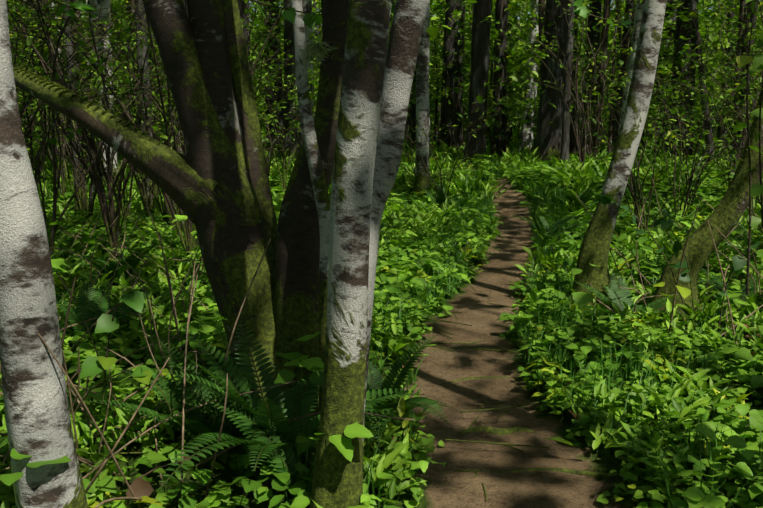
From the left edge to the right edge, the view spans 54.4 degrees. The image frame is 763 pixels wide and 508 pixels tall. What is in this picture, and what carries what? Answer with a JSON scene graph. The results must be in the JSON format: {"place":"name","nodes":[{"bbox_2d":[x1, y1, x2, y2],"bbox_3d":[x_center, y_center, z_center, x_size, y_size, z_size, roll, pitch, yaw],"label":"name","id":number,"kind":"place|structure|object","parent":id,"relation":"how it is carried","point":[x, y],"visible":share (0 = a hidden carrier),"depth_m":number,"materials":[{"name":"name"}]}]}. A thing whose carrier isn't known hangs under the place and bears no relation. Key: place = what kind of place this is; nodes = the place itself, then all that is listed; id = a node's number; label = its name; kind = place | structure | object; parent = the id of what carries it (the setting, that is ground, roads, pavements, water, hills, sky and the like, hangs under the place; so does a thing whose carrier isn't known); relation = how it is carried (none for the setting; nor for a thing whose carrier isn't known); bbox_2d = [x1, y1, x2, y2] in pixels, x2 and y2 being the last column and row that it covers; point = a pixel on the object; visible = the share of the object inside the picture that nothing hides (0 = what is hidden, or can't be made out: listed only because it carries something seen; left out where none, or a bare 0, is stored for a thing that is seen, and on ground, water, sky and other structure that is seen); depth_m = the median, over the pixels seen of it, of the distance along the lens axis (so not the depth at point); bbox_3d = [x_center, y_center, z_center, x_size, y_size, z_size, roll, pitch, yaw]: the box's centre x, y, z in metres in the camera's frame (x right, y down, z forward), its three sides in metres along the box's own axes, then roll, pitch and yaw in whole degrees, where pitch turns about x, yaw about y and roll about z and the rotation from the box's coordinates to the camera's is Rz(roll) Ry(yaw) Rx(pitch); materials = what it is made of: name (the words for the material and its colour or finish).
{"place":"outdoors","nodes":[
{"label":"outdoors","id":0,"kind":"place"},
{"bbox_2d":[30,0,713,28],"label":"sky","id":1,"kind":"structure","parent":0,"point":[612,0],"materials":[{"name":"white"}]},
{"bbox_2d":[0,20,762,507],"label":"ground","id":2,"kind":"structure","parent":0,"point":[448,482],"depth_m":3.90,"materials":[{"name":"brown soil"}]},
{"bbox_2d":[0,0,428,507],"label":"alder tree","id":3,"kind":"object","parent":2,"relation":"on","point":[279,311],"depth_m":3.48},
{"bbox_2d":[0,120,762,507],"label":"ground cover plants","id":4,"kind":"object","parent":2,"relation":"on","point":[432,238],"visible":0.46,"depth_m":4.59,"materials":[{"name":"green plant"}]},
{"bbox_2d":[0,160,762,507],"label":"dead stems","id":5,"kind":"object","parent":2,"relation":"on","point":[128,426],"visible":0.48,"depth_m":3.52,"materials":[{"name":"brown plant"}]},
{"bbox_2d":[7,0,762,159],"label":"trees","id":6,"kind":"object","parent":2,"relation":"on","point":[438,6],"depth_m":27.47,"materials":[{"name":"green plant"}]},
{"bbox_2d":[7,0,762,259],"bbox_3d":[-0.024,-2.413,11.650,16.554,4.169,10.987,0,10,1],"label":"shrubs","id":7,"kind":"object","parent":2,"relation":"on","point":[637,205],"depth_m":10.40,"materials":[{"name":"green plant"}]},
{"bbox_2d":[14,0,758,213],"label":"trunks","id":8,"kind":"object","parent":2,"relation":"on","point":[551,139],"depth_m":22.56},
{"bbox_2d":[13,0,762,324],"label":"tree","id":9,"kind":"object","parent":2,"relation":"on","point":[178,180],"visible":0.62,"depth_m":3.70,"materials":[{"name":"green plant"}]},
{"bbox_2d":[13,64,762,505],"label":"moss tufts","id":10,"kind":"object","parent":9,"relation":"on","point":[43,78],"visible":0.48,"depth_m":3.68,"materials":[{"name":"green plant"}]},
{"bbox_2d":[51,0,762,196],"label":"birch trees","id":11,"kind":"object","parent":2,"relation":"on","point":[422,97],"depth_m":17.38,"materials":[{"name":"grey plant"}]},
{"bbox_2d":[53,0,762,500],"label":"twigs","id":12,"kind":"object","parent":2,"relation":"on","point":[511,430],"visible":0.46,"depth_m":3.96,"materials":[{"name":"brown wood"}]},
{"bbox_2d":[291,0,666,507],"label":"birch tree","id":13,"kind":"object","parent":2,"relation":"on","point":[344,217],"visible":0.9,"depth_m":2.66,"materials":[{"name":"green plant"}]},
{"bbox_2d":[57,0,762,421],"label":"leaves","id":14,"kind":"object","parent":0,"point":[107,322],"visible":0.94,"depth_m":3.83,"materials":[{"name":"green plant"}]}
]}

